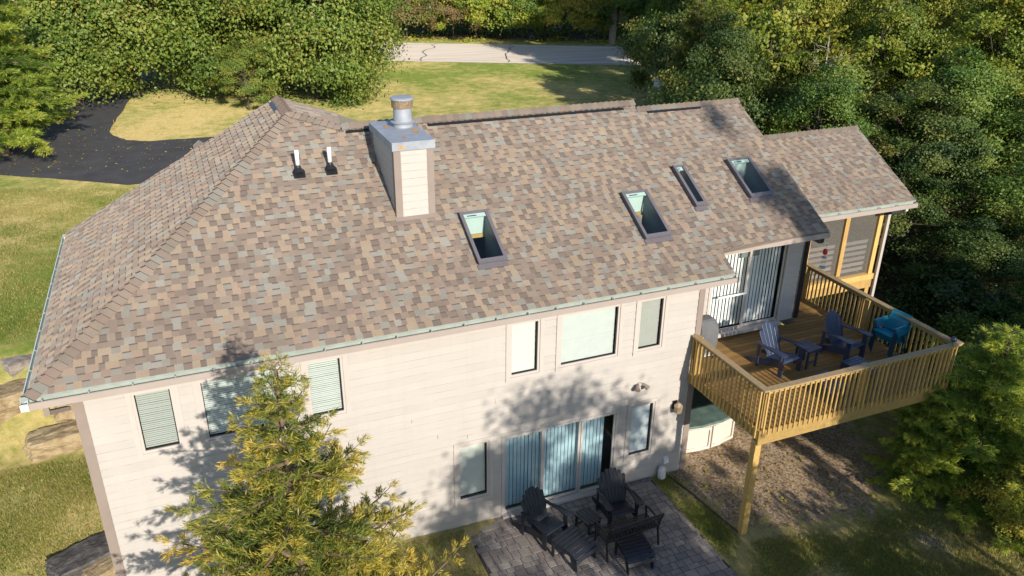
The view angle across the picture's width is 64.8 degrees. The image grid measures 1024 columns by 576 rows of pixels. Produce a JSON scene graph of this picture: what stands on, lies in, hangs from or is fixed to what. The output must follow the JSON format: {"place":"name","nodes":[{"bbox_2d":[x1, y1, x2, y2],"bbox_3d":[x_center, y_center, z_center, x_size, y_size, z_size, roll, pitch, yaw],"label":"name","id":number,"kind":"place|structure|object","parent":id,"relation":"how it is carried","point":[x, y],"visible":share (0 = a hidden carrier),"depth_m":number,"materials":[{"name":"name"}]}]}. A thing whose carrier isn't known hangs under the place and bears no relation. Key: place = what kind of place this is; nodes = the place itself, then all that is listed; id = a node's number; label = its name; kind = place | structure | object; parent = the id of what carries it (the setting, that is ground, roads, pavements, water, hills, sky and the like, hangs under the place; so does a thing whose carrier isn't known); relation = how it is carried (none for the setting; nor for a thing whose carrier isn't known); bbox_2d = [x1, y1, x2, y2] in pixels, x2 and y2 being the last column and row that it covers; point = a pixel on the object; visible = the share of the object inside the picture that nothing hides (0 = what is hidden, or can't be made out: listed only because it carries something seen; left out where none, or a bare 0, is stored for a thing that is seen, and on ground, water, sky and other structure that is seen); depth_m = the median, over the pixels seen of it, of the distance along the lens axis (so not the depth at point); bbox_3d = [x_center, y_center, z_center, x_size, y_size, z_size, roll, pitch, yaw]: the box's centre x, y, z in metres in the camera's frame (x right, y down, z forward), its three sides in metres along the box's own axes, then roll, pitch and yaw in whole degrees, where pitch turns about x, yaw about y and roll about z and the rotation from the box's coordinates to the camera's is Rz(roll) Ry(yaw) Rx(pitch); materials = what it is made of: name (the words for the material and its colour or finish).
{"place":"outdoors","nodes":[
{"label":"outdoors","id":0,"kind":"place"},
{"bbox_2d":[0,67,212,184],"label":"driveway","id":1,"kind":"structure","parent":0,"point":[94,122],"depth_m":35.64,"materials":[{"name":"asphalt"}]},
{"bbox_2d":[3,126,197,175],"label":"fallen leaves","id":2,"kind":"object","parent":1,"relation":"on","point":[83,153],"visible":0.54,"depth_m":35.66,"materials":[{"name":"brown plant"}]},
{"bbox_2d":[0,4,1023,575],"bbox_3d":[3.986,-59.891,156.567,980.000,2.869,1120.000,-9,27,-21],"label":"ground","id":3,"kind":"structure","parent":0,"point":[162,110],"depth_m":20.94,"materials":[{"name":"plant"}]},
{"bbox_2d":[0,378,25,423],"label":"boulder","id":4,"kind":"object","parent":3,"relation":"on","point":[11,392],"visible":0.53,"depth_m":18.55,"materials":[{"name":"stone"}]},
{"bbox_2d":[0,354,31,377],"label":"boulder","id":5,"kind":"object","parent":3,"relation":"on","point":[14,366],"visible":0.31,"depth_m":19.14,"materials":[{"name":"grey stone"}]},
{"bbox_2d":[0,0,56,86],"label":"oak tree","id":6,"kind":"object","parent":3,"relation":"on","point":[3,16],"visible":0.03,"depth_m":40.55,"materials":[{"name":"green plant"}]},
{"bbox_2d":[0,0,89,157],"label":"cedar tree","id":7,"kind":"object","parent":3,"relation":"on","point":[16,102],"visible":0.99,"depth_m":33.80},
{"bbox_2d":[0,474,97,574],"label":"fallen leaves","id":8,"kind":"object","parent":3,"relation":"on","point":[41,521],"visible":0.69,"depth_m":16.26,"materials":[{"name":"brown plant"}]},
{"bbox_2d":[22,420,82,462],"bbox_3d":[-10.282,3.481,18.527,1.699,0.632,0.716,-14,29,-29],"label":"boulder","id":9,"kind":"object","parent":3,"relation":"on","point":[45,443],"visible":0.66,"depth_m":18.20,"materials":[{"name":"stone"}]},
{"bbox_2d":[54,403,75,423],"bbox_3d":[-9.944,2.754,19.175,1.676,0.670,0.956,-6,25,-13],"label":"boulder","id":10,"kind":"object","parent":3,"relation":"on","point":[65,417],"visible":0.09,"depth_m":18.68,"materials":[{"name":"stone"}]},
{"bbox_2d":[45,532,110,575],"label":"boulder","id":11,"kind":"object","parent":3,"relation":"on","point":[77,559],"visible":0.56,"depth_m":15.58,"materials":[{"name":"stone"}]},
{"bbox_2d":[0,0,195,111],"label":"oak tree","id":12,"kind":"object","parent":3,"relation":"on","point":[73,67],"visible":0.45,"depth_m":40.92,"materials":[{"name":"green plant"}]},
{"bbox_2d":[82,556,115,575],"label":"boulder","id":13,"kind":"object","parent":3,"relation":"on","point":[104,567],"visible":0.43,"depth_m":15.46,"materials":[{"name":"stone"}]},
{"bbox_2d":[18,0,257,97],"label":"oak tree","id":14,"kind":"object","parent":3,"relation":"on","point":[135,21],"visible":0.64,"depth_m":41.23,"materials":[{"name":"green plant"}]},
{"bbox_2d":[121,0,306,101],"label":"oak tree","id":15,"kind":"object","parent":3,"relation":"on","point":[193,73],"visible":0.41,"depth_m":43.14,"materials":[{"name":"green plant"}]},
{"bbox_2d":[200,35,284,110],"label":"oak tree","id":16,"kind":"object","parent":3,"relation":"on","point":[231,65],"visible":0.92,"depth_m":42.02,"materials":[{"name":"green plant"}]},
{"bbox_2d":[153,349,469,575],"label":"cedar tree","id":17,"kind":"object","parent":3,"relation":"on","point":[280,549],"visible":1,"depth_m":9.76,"materials":[{"name":"plant"}]},
{"bbox_2d":[201,0,443,109],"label":"oak tree","id":18,"kind":"object","parent":3,"relation":"on","point":[313,29],"visible":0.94,"depth_m":42.88,"materials":[{"name":"green plant"}]},
{"bbox_2d":[241,0,407,77],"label":"oak tree","id":19,"kind":"object","parent":3,"relation":"on","point":[368,17],"visible":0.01,"depth_m":49.92,"materials":[{"name":"green plant"}]},
{"bbox_2d":[387,0,448,38],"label":"roadside bush","id":20,"kind":"object","parent":3,"relation":"on","point":[414,17],"visible":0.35,"depth_m":66.88,"materials":[{"name":"green plant"}]},
{"bbox_2d":[411,0,457,38],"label":"roadside bush","id":21,"kind":"object","parent":3,"relation":"on","point":[425,20],"visible":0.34,"depth_m":67.26,"materials":[{"name":"green plant"}]},
{"bbox_2d":[413,0,492,39],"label":"roadside bush","id":22,"kind":"object","parent":3,"relation":"on","point":[451,11],"visible":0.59,"depth_m":66.63,"materials":[{"name":"green plant"}]},
{"bbox_2d":[19,95,917,575],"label":"house","id":23,"kind":"structure","parent":3,"relation":"on","point":[461,319],"depth_m":16.20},
{"bbox_2d":[124,384,188,459],"bbox_3d":[-6.078,2.248,13.814,0.815,1.390,0.128,-9,27,-21],"label":"window","id":24,"kind":"structure","parent":23,"relation":"in","point":[174,406],"depth_m":13.85,"materials":[{"name":"paint"}]},
{"bbox_2d":[192,365,292,445],"bbox_3d":[-4.766,2.032,14.312,1.555,1.390,0.128,-9,27,-21],"label":"window","id":25,"kind":"structure","parent":23,"relation":"in","point":[207,440],"depth_m":14.24,"materials":[{"name":"paint"}]},
{"bbox_2d":[300,354,351,423],"bbox_3d":[-3.423,1.812,14.823,0.833,1.390,0.128,-9,27,-21],"label":"window","id":26,"kind":"structure","parent":23,"relation":"in","point":[305,366],"depth_m":14.85,"materials":[{"name":"glass"}]},
{"bbox_2d":[453,436,492,506],"bbox_3d":[-0.822,3.828,16.949,0.860,1.580,0.132,-9,27,-21],"label":"window","id":27,"kind":"structure","parent":23,"relation":"in","point":[469,456],"depth_m":16.98,"materials":[{"name":"glass"}]},
{"bbox_2d":[505,318,544,382],"bbox_3d":[0.241,1.195,16.210,0.825,1.393,0.132,-9,27,-21],"label":"window","id":28,"kind":"structure","parent":23,"relation":"in","point":[520,337],"depth_m":16.26,"materials":[{"name":"glass"}]},
{"bbox_2d":[501,410,618,518],"bbox_3d":[1.049,3.861,17.806,2.780,2.130,0.280,-9,27,-21],"label":"sliding door","id":29,"kind":"structure","parent":23,"relation":"in","point":[541,459],"depth_m":17.85,"materials":[{"name":"paint"}]},
{"bbox_2d":[555,303,624,371],"bbox_3d":[1.595,0.973,16.725,1.545,1.393,0.132,-9,27,-21],"label":"window","id":30,"kind":"structure","parent":23,"relation":"in","point":[581,327],"depth_m":16.79,"materials":[{"name":"glass"}]},
{"bbox_2d":[623,397,658,461],"bbox_3d":[2.911,3.198,18.359,0.800,1.560,0.132,-9,27,-21],"label":"window","id":31,"kind":"structure","parent":23,"relation":"in","point":[637,420],"depth_m":18.39,"materials":[{"name":"glass"}]},
{"bbox_2d":[632,295,669,355],"bbox_3d":[2.950,0.750,17.239,0.798,1.393,0.132,-9,27,-21],"label":"window","id":32,"kind":"structure","parent":23,"relation":"in","point":[647,315],"depth_m":17.28,"materials":[{"name":"glass"}]},
{"bbox_2d":[706,244,790,337],"bbox_3d":[5.645,0.042,19.443,2.220,2.210,0.284,-9,27,-21],"label":"sliding door","id":33,"kind":"structure","parent":23,"relation":"in","point":[737,329],"depth_m":19.64,"materials":[{"name":"paint"}]},
{"bbox_2d":[430,0,510,39],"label":"roadside bush","id":34,"kind":"object","parent":3,"relation":"on","point":[460,3],"visible":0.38,"depth_m":66.56,"materials":[{"name":"green plant"}]},
{"bbox_2d":[461,0,552,40],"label":"roadside bush","id":35,"kind":"object","parent":3,"relation":"on","point":[519,19],"visible":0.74,"depth_m":66.00,"materials":[{"name":"green plant"}]},
{"bbox_2d":[489,0,565,39],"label":"roadside bush","id":36,"kind":"object","parent":3,"relation":"on","point":[531,5],"visible":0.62,"depth_m":65.95,"materials":[{"name":"green plant"}]},
{"bbox_2d":[396,34,686,43],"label":"roadside weeds","id":37,"kind":"object","parent":3,"relation":"on","point":[471,39],"visible":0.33,"depth_m":68.69,"materials":[{"name":"green plant"}]},
{"bbox_2d":[230,9,858,40],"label":"roadside undergrowth","id":38,"kind":"object","parent":3,"relation":"on","point":[508,32],"visible":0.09,"depth_m":71.93,"materials":[{"name":"green plant"}]},
{"bbox_2d":[526,0,566,40],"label":"roadside bush","id":39,"kind":"object","parent":3,"relation":"on","point":[542,9],"visible":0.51,"depth_m":66.57,"materials":[{"name":"green plant"}]},
{"bbox_2d":[538,0,620,40],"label":"roadside bush","id":40,"kind":"object","parent":3,"relation":"on","point":[571,15],"visible":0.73,"depth_m":66.44,"materials":[{"name":"green plant"}]},
{"bbox_2d":[565,0,636,39],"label":"roadside bush","id":41,"kind":"object","parent":3,"relation":"on","point":[594,13],"visible":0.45,"depth_m":66.20,"materials":[{"name":"green plant"}]},
{"bbox_2d":[608,4,616,43],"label":"tall tree","id":42,"kind":"object","parent":3,"relation":"on","point":[612,34],"visible":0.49,"depth_m":67.28,"materials":[{"name":"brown plant"}]},
{"bbox_2d":[582,0,665,36],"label":"roadside bush","id":43,"kind":"object","parent":3,"relation":"on","point":[633,6],"visible":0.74,"depth_m":65.71,"materials":[{"name":"green plant"}]},
{"bbox_2d":[635,0,670,19],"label":"roadside bush","id":44,"kind":"object","parent":3,"relation":"on","point":[644,11],"visible":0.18,"depth_m":65.57,"materials":[{"name":"green plant"}]},
{"bbox_2d":[657,465,665,479],"bbox_3d":[3.522,4.335,18.964,0.200,0.350,0.200,-9,27,-21],"label":"garden canister","id":45,"kind":"object","parent":3,"relation":"on","point":[661,473],"visible":1,"depth_m":18.89,"materials":[{"name":"white ceramic"}]},
{"bbox_2d":[611,3,720,98],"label":"woodland bush","id":46,"kind":"object","parent":3,"relation":"on","point":[661,55],"visible":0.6,"depth_m":41.83,"materials":[{"name":"green plant"}]},
{"bbox_2d":[662,0,681,15],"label":"leafy tree","id":47,"kind":"object","parent":3,"relation":"on","point":[667,5],"visible":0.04,"depth_m":55.23,"materials":[{"name":"green plant"}]},
{"bbox_2d":[654,0,724,102],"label":"cedar tree","id":48,"kind":"object","parent":3,"relation":"on","point":[691,25],"visible":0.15,"depth_m":37.07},
{"bbox_2d":[628,0,761,54],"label":"leafy tree","id":49,"kind":"object","parent":3,"relation":"on","point":[657,5],"visible":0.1,"depth_m":46.62,"materials":[{"name":"green plant"}]},
{"bbox_2d":[667,475,737,532],"bbox_3d":[4.290,4.850,18.233,0.060,0.060,2.248,-14,28,-29],"label":"garden edging","id":50,"kind":"object","parent":3,"relation":"on","point":[707,506],"visible":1,"depth_m":18.17,"materials":[{"name":"brown wood"}]},
{"bbox_2d":[665,0,742,17],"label":"leafy tree","id":51,"kind":"object","parent":3,"relation":"on","point":[684,8],"visible":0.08,"depth_m":47.16,"materials":[{"name":"green plant"}]},
{"bbox_2d":[668,0,744,20],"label":"leafy tree","id":52,"kind":"object","parent":3,"relation":"on","point":[671,12],"visible":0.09,"depth_m":52.82,"materials":[{"name":"green plant"}]},
{"bbox_2d":[686,387,734,452],"bbox_3d":[4.711,3.298,20.666,1.887,0.775,1.751,-9,27,-21],"label":"hot tub","id":53,"kind":"object","parent":3,"relation":"on","point":[711,425],"visible":0.4,"depth_m":19.98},
{"bbox_2d":[638,47,799,134],"bbox_3d":[8.592,-7.065,32.841,6.254,5.492,5.619,14,28,27],"label":"woodland bush","id":54,"kind":"object","parent":3,"relation":"on","point":[744,77],"visible":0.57,"depth_m":31.92,"materials":[{"name":"green plant"}]},
{"bbox_2d":[692,0,747,64],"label":"tree","id":55,"kind":"object","parent":3,"relation":"on","point":[735,3],"visible":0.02,"depth_m":40.51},
{"bbox_2d":[666,0,775,122],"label":"leafy tree","id":56,"kind":"object","parent":3,"relation":"on","point":[737,48],"visible":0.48,"depth_m":33.34,"materials":[{"name":"green plant"}]},
{"bbox_2d":[698,0,846,124],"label":"leafy tree","id":57,"kind":"object","parent":3,"relation":"on","point":[783,31],"visible":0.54,"depth_m":35.20,"materials":[{"name":"green plant"}]},
{"bbox_2d":[746,0,853,102],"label":"leafy tree","id":58,"kind":"object","parent":3,"relation":"on","point":[814,5],"visible":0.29,"depth_m":37.22,"materials":[{"name":"green plant"}]},
{"bbox_2d":[782,35,863,129],"bbox_3d":[12.235,-7.094,32.408,3.173,5.902,2.688,9,26,18],"label":"dead tree","id":59,"kind":"object","parent":3,"relation":"on","point":[826,61],"visible":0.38,"depth_m":31.51,"materials":[{"name":"brown plant"}]},
{"bbox_2d":[761,59,885,136],"bbox_3d":[11.756,-6.125,31.001,4.467,5.753,5.930,4,25,7],"label":"leafy tree","id":60,"kind":"object","parent":3,"relation":"on","point":[798,111],"visible":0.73,"depth_m":29.74,"materials":[{"name":"green plant"}]},
{"bbox_2d":[688,263,963,534],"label":"wooden deck","id":61,"kind":"structure","parent":3,"relation":"on","point":[761,404],"depth_m":17.42,"materials":[{"name":"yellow wood"}]},
{"bbox_2d":[700,315,718,357],"bbox_3d":[4.407,1.128,18.669,0.570,1.000,0.589,-9,27,-21],"label":"covered grill","id":62,"kind":"object","parent":61,"relation":"on","point":[709,329],"visible":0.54,"depth_m":18.36,"materials":[{"name":"grey fabric"}]},
{"bbox_2d":[745,321,808,378],"bbox_3d":[5.990,1.322,18.299,0.890,0.987,1.170,-14,29,-29],"label":"adirondack chair","id":63,"kind":"object","parent":61,"relation":"on","point":[771,337],"visible":1,"depth_m":18.27,"materials":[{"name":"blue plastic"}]},
{"bbox_2d":[793,340,821,369],"bbox_3d":[6.728,1.539,18.435,0.434,0.494,0.440,-14,29,-29],"label":"side table","id":64,"kind":"object","parent":61,"relation":"on","point":[813,347],"visible":0.8,"depth_m":18.34,"materials":[{"name":"blue plastic"}]},
{"bbox_2d":[808,371,846,402],"bbox_3d":[6.792,2.126,17.326,0.540,0.356,0.605,-13,28,-28],"label":"footstool","id":65,"kind":"object","parent":61,"relation":"on","point":[827,385],"visible":0.26,"depth_m":17.14,"materials":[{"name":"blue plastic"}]},
{"bbox_2d":[816,309,872,359],"bbox_3d":[7.681,1.073,18.881,0.890,0.987,1.170,-16,29,-31],"label":"adirondack chair","id":66,"kind":"object","parent":61,"relation":"on","point":[834,325],"visible":0.98,"depth_m":18.84,"materials":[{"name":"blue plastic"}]},
{"bbox_2d":[840,356,877,383],"bbox_3d":[7.719,1.847,17.953,0.540,0.356,0.605,-12,27,-25],"label":"footstool","id":67,"kind":"object","parent":61,"relation":"on","point":[852,361],"visible":0.45,"depth_m":17.97,"materials":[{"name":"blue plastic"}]},
{"bbox_2d":[870,323,912,356],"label":"stacking chair","id":68,"kind":"object","parent":61,"relation":"on","point":[907,333],"visible":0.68,"depth_m":18.78,"materials":[{"name":"teal metal"}]},
{"bbox_2d":[870,321,911,356],"bbox_3d":[8.906,1.121,18.887,0.678,0.826,0.605,-13,28,-28],"label":"stacking chair","id":69,"kind":"object","parent":68,"relation":"on","point":[890,340],"visible":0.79,"depth_m":18.73,"materials":[{"name":"teal metal"}]},
{"bbox_2d":[869,319,909,357],"bbox_3d":[8.879,1.080,18.855,0.678,0.826,0.605,-13,28,-28],"label":"stacking chair","id":70,"kind":"object","parent":69,"relation":"on","point":[905,329],"visible":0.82,"depth_m":18.71,"materials":[{"name":"teal metal"}]},
{"bbox_2d":[868,314,909,355],"bbox_3d":[8.851,1.039,18.824,0.678,0.826,0.605,-13,28,-28],"label":"stacking chair","id":71,"kind":"object","parent":70,"relation":"on","point":[876,321],"visible":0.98,"depth_m":18.79,"materials":[{"name":"teal plastic"}]},
{"bbox_2d":[868,308,911,354],"bbox_3d":[8.824,0.998,18.792,0.678,0.826,0.605,-13,28,-28],"label":"stacking chair","id":72,"kind":"object","parent":71,"relation":"on","point":[884,330],"visible":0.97,"depth_m":18.81,"materials":[{"name":"teal plastic"}]},
{"bbox_2d":[744,175,907,327],"bbox_3d":[7.874,-0.396,23.924,4.000,5.275,4.810,-9,27,-21],"label":"screened porch","id":73,"kind":"object","parent":3,"relation":"on","point":[846,273],"visible":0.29,"depth_m":22.36,"materials":[{"name":"yellow wood"}]},
{"bbox_2d":[684,425,994,538],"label":"fallen leaves","id":74,"kind":"object","parent":3,"relation":"on","point":[801,458],"visible":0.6,"depth_m":18.69,"materials":[{"name":"brown plant"}]},
{"bbox_2d":[796,0,910,66],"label":"leafy tree","id":75,"kind":"object","parent":3,"relation":"on","point":[860,4],"visible":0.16,"depth_m":39.31,"materials":[{"name":"green plant"}]},
{"bbox_2d":[772,11,951,139],"bbox_3d":[14.281,-7.802,33.073,6.014,6.690,5.875,-19,31,-36],"label":"leafy tree","id":76,"kind":"object","parent":3,"relation":"on","point":[919,70],"visible":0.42,"depth_m":32.44,"materials":[{"name":"green plant"}]},
{"bbox_2d":[753,75,1023,393],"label":"undergrowth","id":77,"kind":"object","parent":3,"relation":"on","point":[954,205],"visible":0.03,"depth_m":29.81,"materials":[{"name":"green plant"}]},
{"bbox_2d":[812,160,976,272],"bbox_3d":[13.237,-2.421,27.853,5.766,4.666,4.342,7,26,15],"label":"leafy tree","id":78,"kind":"object","parent":3,"relation":"on","point":[897,224],"visible":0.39,"depth_m":27.10,"materials":[{"name":"green plant"}]},
{"bbox_2d":[820,0,972,126],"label":"leafy tree","id":79,"kind":"object","parent":3,"relation":"on","point":[910,22],"visible":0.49,"depth_m":33.40,"materials":[{"name":"green plant"}]},
{"bbox_2d":[863,375,970,508],"bbox_3d":[9.319,3.363,18.417,2.172,3.049,1.960,0,18,-1],"label":"cedar tree","id":80,"kind":"object","parent":3,"relation":"on","point":[908,438],"visible":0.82,"depth_m":18.13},
{"bbox_2d":[831,76,1003,221],"bbox_3d":[15.044,-4.969,30.276,5.385,5.956,5.788,-10,27,-23],"label":"leafy tree","id":81,"kind":"object","parent":3,"relation":"on","point":[938,157],"visible":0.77,"depth_m":28.92,"materials":[{"name":"green plant"}]},
{"bbox_2d":[883,5,962,123],"bbox_3d":[18.301,-9.726,37.282,3.766,6.514,3.686,-9,27,-21],"label":"frond tree","id":82,"kind":"object","parent":3,"relation":"on","point":[943,20],"visible":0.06,"depth_m":35.95,"materials":[{"name":"green plant"}]},
{"bbox_2d":[856,0,1014,107],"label":"leafy tree","id":83,"kind":"object","parent":3,"relation":"on","point":[918,3],"visible":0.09,"depth_m":36.22,"materials":[{"name":"green plant"}]},
{"bbox_2d":[868,255,1023,367],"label":"woodland bush","id":84,"kind":"object","parent":3,"relation":"on","point":[915,302],"visible":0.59,"depth_m":24.76,"materials":[{"name":"green plant"}]},
{"bbox_2d":[875,322,1023,533],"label":"cedar tree","id":85,"kind":"object","parent":3,"relation":"on","point":[988,414],"visible":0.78,"depth_m":17.68,"materials":[{"name":"plant"}]},
{"bbox_2d":[880,25,1023,192],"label":"leafy tree","id":86,"kind":"object","parent":3,"relation":"on","point":[976,89],"visible":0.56,"depth_m":30.48,"materials":[{"name":"green plant"}]},
{"bbox_2d":[885,200,1023,312],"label":"leafy tree","id":87,"kind":"object","parent":3,"relation":"on","point":[981,246],"visible":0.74,"depth_m":25.83,"materials":[{"name":"green plant"}]},
{"bbox_2d":[912,149,1023,285],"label":"leafy tree","id":88,"kind":"object","parent":3,"relation":"on","point":[1007,190],"visible":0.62,"depth_m":27.47,"materials":[{"name":"green plant"}]},
{"bbox_2d":[918,0,1023,160],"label":"leafy tree","id":89,"kind":"object","parent":3,"relation":"on","point":[1007,45],"visible":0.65,"depth_m":32.16,"materials":[{"name":"green plant"}]},
{"bbox_2d":[921,309,1023,387],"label":"woodland bush","id":90,"kind":"object","parent":3,"relation":"on","point":[975,335],"visible":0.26,"depth_m":22.20,"materials":[{"name":"green plant"}]},
{"bbox_2d":[947,467,1023,543],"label":"woodland bush","id":91,"kind":"object","parent":3,"relation":"on","point":[1009,518],"visible":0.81,"depth_m":17.03,"materials":[{"name":"green plant"}]},
{"bbox_2d":[957,445,1023,555],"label":"cedar tree","id":92,"kind":"object","parent":3,"relation":"on","point":[1015,486],"visible":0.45,"depth_m":16.86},
{"bbox_2d":[969,96,1023,191],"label":"leafy tree","id":93,"kind":"object","parent":3,"relation":"on","point":[1017,152],"visible":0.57,"depth_m":29.75,"materials":[{"name":"green plant"}]},
{"bbox_2d":[977,253,1023,325],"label":"leafy tree","id":94,"kind":"object","parent":3,"relation":"on","point":[1017,290],"visible":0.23,"depth_m":23.33,"materials":[{"name":"green plant"}]},
{"bbox_2d":[0,186,1023,575],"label":"grass","id":95,"kind":"structure","parent":0,"point":[720,534],"depth_m":17.10,"materials":[{"name":"plant"}]},
{"bbox_2d":[360,43,833,65],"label":"road","id":96,"kind":"structure","parent":0,"point":[561,54],"depth_m":62.17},
{"bbox_2d":[421,59,608,62],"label":"road edge line","id":97,"kind":"object","parent":96,"relation":"on","point":[534,61],"visible":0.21,"depth_m":59.07,"materials":[{"name":"white paint"}]},
{"bbox_2d":[471,477,737,575],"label":"patio","id":98,"kind":"structure","parent":0,"point":[506,547],"depth_m":16.82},
{"bbox_2d":[512,486,572,551],"bbox_3d":[0.597,4.786,17.080,0.881,0.978,1.158,-20,32,-38],"label":"adirondack chair","id":99,"kind":"object","parent":98,"relation":"on","point":[537,516],"visible":0.98,"depth_m":17.04,"materials":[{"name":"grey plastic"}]},
{"bbox_2d":[551,524,598,572],"bbox_3d":[1.283,5.348,16.524,0.659,0.434,0.738,-22,33,-40],"label":"footstool","id":100,"kind":"object","parent":98,"relation":"on","point":[574,534],"visible":1,"depth_m":16.41,"materials":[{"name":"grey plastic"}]},
{"bbox_2d":[575,507,600,535],"bbox_3d":[1.611,5.035,17.176,0.414,0.464,0.520,-17,30,-33],"label":"side table","id":101,"kind":"object","parent":98,"relation":"on","point":[588,516],"visible":0.84,"depth_m":17.07,"materials":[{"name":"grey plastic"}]},
{"bbox_2d":[592,467,643,527],"bbox_3d":[2.260,4.537,17.661,0.881,0.978,1.158,-7,26,-15],"label":"adirondack chair","id":102,"kind":"object","parent":98,"relation":"on","point":[619,505],"visible":0.97,"depth_m":17.71,"materials":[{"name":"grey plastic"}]},
{"bbox_2d":[594,505,664,562],"bbox_3d":[2.404,5.007,16.746,1.319,0.901,0.688,-10,27,-22],"label":"garden bench","id":103,"kind":"object","parent":98,"relation":"on","point":[612,535],"visible":0.98,"depth_m":16.57,"materials":[{"name":"wood"}]},
{"bbox_2d":[614,532,656,574],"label":"footstool","id":104,"kind":"object","parent":98,"relation":"on","point":[629,546],"visible":0.98,"depth_m":16.27,"materials":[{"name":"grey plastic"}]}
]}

